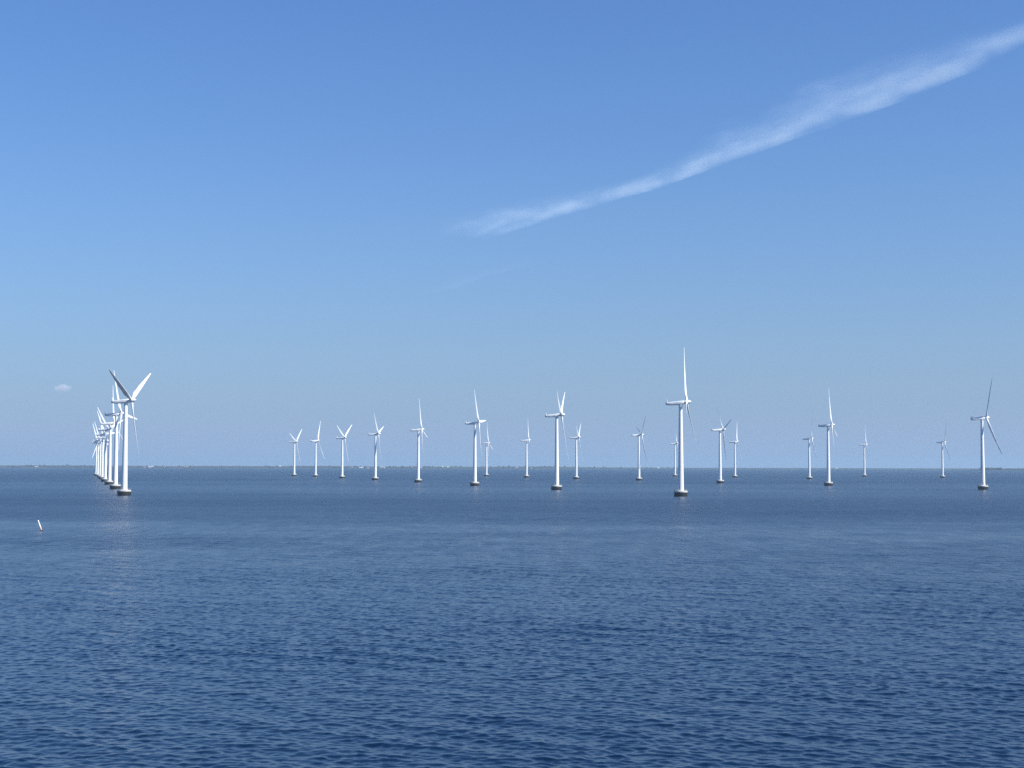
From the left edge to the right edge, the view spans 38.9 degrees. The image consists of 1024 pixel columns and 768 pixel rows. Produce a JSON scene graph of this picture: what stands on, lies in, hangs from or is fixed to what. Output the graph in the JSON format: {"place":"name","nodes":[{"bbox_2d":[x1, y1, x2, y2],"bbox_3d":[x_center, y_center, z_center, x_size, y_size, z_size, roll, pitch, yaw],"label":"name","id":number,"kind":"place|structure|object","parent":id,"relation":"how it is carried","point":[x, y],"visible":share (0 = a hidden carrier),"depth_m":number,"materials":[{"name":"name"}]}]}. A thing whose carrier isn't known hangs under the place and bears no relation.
{"place":"outdoors","nodes":[
{"label":"outdoors","id":0,"kind":"place"},
{"bbox_2d":[0,465,1004,469],"bbox_3d":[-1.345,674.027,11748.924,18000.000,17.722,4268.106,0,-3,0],"label":"shore","id":1,"kind":"structure","parent":0,"point":[61,466],"depth_m":10062.05,"materials":[{"name":"grey"}]},
{"bbox_2d":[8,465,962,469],"bbox_3d":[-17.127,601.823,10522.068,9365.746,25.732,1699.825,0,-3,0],"label":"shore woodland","id":2,"kind":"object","parent":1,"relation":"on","point":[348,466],"visible":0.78,"depth_m":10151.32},
{"bbox_2d":[0,468,1023,767],"bbox_3d":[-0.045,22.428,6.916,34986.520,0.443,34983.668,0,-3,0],"label":"sea","id":3,"kind":"structure","parent":0,"point":[362,618],"depth_m":207.91,"materials":[{"name":"blue liquid"}]},
{"bbox_2d":[93,424,107,475],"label":"wind turbine","id":4,"kind":"object","parent":3,"relation":"in","point":[98,445],"visible":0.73,"depth_m":2769.62,"materials":[{"name":"metal"}]},
{"bbox_2d":[92,425,108,474],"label":"wind turbine","id":5,"kind":"object","parent":3,"relation":"in","point":[96,453],"visible":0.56,"depth_m":2994.70,"materials":[{"name":"metal"}]},
{"bbox_2d":[94,418,108,477],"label":"wind turbine","id":6,"kind":"object","parent":3,"relation":"in","point":[99,475],"visible":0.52,"depth_m":2489.29,"materials":[{"name":"metal"}]},
{"bbox_2d":[96,411,118,478],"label":"wind turbine","id":7,"kind":"object","parent":3,"relation":"in","point":[102,460],"visible":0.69,"depth_m":2208.89,"materials":[{"name":"metal"}]},
{"bbox_2d":[97,407,122,481],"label":"wind turbine","id":8,"kind":"object","parent":3,"relation":"in","point":[104,478],"visible":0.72,"depth_m":1904.19,"materials":[{"name":"metal"}]},
{"bbox_2d":[100,395,122,484],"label":"wind turbine","id":9,"kind":"object","parent":3,"relation":"in","point":[108,481],"visible":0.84,"depth_m":1615.00,"materials":[{"name":"metal"}]},
{"bbox_2d":[105,372,136,488],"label":"wind turbine","id":10,"kind":"object","parent":3,"relation":"in","point":[115,485],"visible":0.91,"depth_m":1317.00,"materials":[{"name":"metal"}]},
{"bbox_2d":[109,370,150,494],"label":"wind turbine","id":11,"kind":"object","parent":3,"relation":"in","point":[124,490],"visible":0.98,"depth_m":1044.95,"materials":[{"name":"metal"}]},
{"bbox_2d":[289,430,301,475],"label":"wind turbine","id":12,"kind":"object","parent":3,"relation":"in","point":[294,442],"visible":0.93,"depth_m":2878.86,"materials":[{"name":"metal"}]},
{"bbox_2d":[310,421,323,476],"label":"wind turbine","id":13,"kind":"object","parent":3,"relation":"in","point":[315,471],"visible":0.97,"depth_m":2734.52,"materials":[{"name":"metal"}]},
{"bbox_2d":[336,425,351,477],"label":"wind turbine","id":14,"kind":"object","parent":3,"relation":"in","point":[342,438],"visible":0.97,"depth_m":2435.75,"materials":[{"name":"metal"}]},
{"bbox_2d":[368,414,383,479],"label":"wind turbine","id":15,"kind":"object","parent":3,"relation":"in","point":[375,477],"visible":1,"depth_m":2145.97,"materials":[{"name":"metal"}]},
{"bbox_2d":[410,400,427,481],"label":"wind turbine","id":16,"kind":"object","parent":3,"relation":"in","point":[418,479],"visible":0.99,"depth_m":1875.50,"materials":[{"name":"metal"}]},
{"bbox_2d":[465,390,485,485],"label":"wind turbine","id":17,"kind":"object","parent":3,"relation":"in","point":[475,482],"visible":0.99,"depth_m":1568.46,"materials":[{"name":"metal"}]},
{"bbox_2d":[481,429,492,475],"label":"wind turbine","id":18,"kind":"object","parent":3,"relation":"in","point":[486,443],"visible":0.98,"depth_m":2970.05,"materials":[{"name":"metal"}]},
{"bbox_2d":[521,429,531,477],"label":"wind turbine","id":19,"kind":"object","parent":3,"relation":"in","point":[526,475],"visible":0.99,"depth_m":2654.02,"materials":[{"name":"metal"}]},
{"bbox_2d":[545,393,568,489],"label":"wind turbine","id":20,"kind":"object","parent":3,"relation":"in","point":[556,486],"visible":0.97,"depth_m":1323.41,"materials":[{"name":"metal"}]},
{"bbox_2d":[570,425,581,478],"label":"wind turbine","id":21,"kind":"object","parent":3,"relation":"in","point":[576,471],"visible":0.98,"depth_m":2383.82,"materials":[{"name":"metal"}]},
{"bbox_2d":[632,416,646,480],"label":"wind turbine","id":22,"kind":"object","parent":3,"relation":"in","point":[638,478],"visible":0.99,"depth_m":2167.81,"materials":[{"name":"metal"}]},
{"bbox_2d":[670,432,677,476],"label":"wind turbine","id":23,"kind":"object","parent":3,"relation":"in","point":[675,475],"visible":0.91,"depth_m":2986.02,"materials":[{"name":"metal"}]},
{"bbox_2d":[666,354,695,495],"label":"wind turbine","id":24,"kind":"object","parent":3,"relation":"in","point":[680,491],"visible":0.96,"depth_m":1054.93,"materials":[{"name":"metal"}]},
{"bbox_2d":[711,409,730,482],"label":"wind turbine","id":25,"kind":"object","parent":3,"relation":"in","point":[719,480],"visible":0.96,"depth_m":1844.56,"materials":[{"name":"metal"}]},
{"bbox_2d":[729,440,740,477],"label":"wind turbine","id":26,"kind":"object","parent":3,"relation":"in","point":[735,475],"visible":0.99,"depth_m":2755.04,"materials":[{"name":"metal"}]},
{"bbox_2d":[803,431,816,478],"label":"wind turbine","id":27,"kind":"object","parent":3,"relation":"in","point":[809,468],"visible":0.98,"depth_m":2441.25,"materials":[{"name":"metal"}]},
{"bbox_2d":[818,397,836,485],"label":"wind turbine","id":28,"kind":"object","parent":3,"relation":"in","point":[828,483],"visible":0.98,"depth_m":1634.39,"materials":[{"name":"metal"}]},
{"bbox_2d":[860,432,867,476],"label":"wind turbine","id":29,"kind":"object","parent":3,"relation":"in","point":[864,474],"visible":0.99,"depth_m":3086.98,"materials":[{"name":"metal"}]},
{"bbox_2d":[936,429,949,477],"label":"wind turbine","id":30,"kind":"object","parent":3,"relation":"in","point":[942,442],"visible":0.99,"depth_m":2776.06,"materials":[{"name":"metal"}]},
{"bbox_2d":[970,380,1001,489],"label":"wind turbine","id":31,"kind":"object","parent":3,"relation":"in","point":[982,486],"visible":0.98,"depth_m":1378.45,"materials":[{"name":"metal"}]},
{"bbox_2d":[0,0,1023,467],"label":"sky","id":32,"kind":"structure","parent":0,"point":[289,216],"materials":[{"name":"blue"}]},
{"bbox_3d":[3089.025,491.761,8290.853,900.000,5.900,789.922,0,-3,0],"label":"headland","id":33,"kind":"structure","parent":0,"visible":0},
{"bbox_2d":[979,467,1023,469],"bbox_3d":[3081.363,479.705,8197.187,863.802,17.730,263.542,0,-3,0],"label":"headland woodland","id":34,"kind":"object","parent":33,"relation":"on","point":[991,468],"visible":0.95,"depth_m":8160.01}
]}

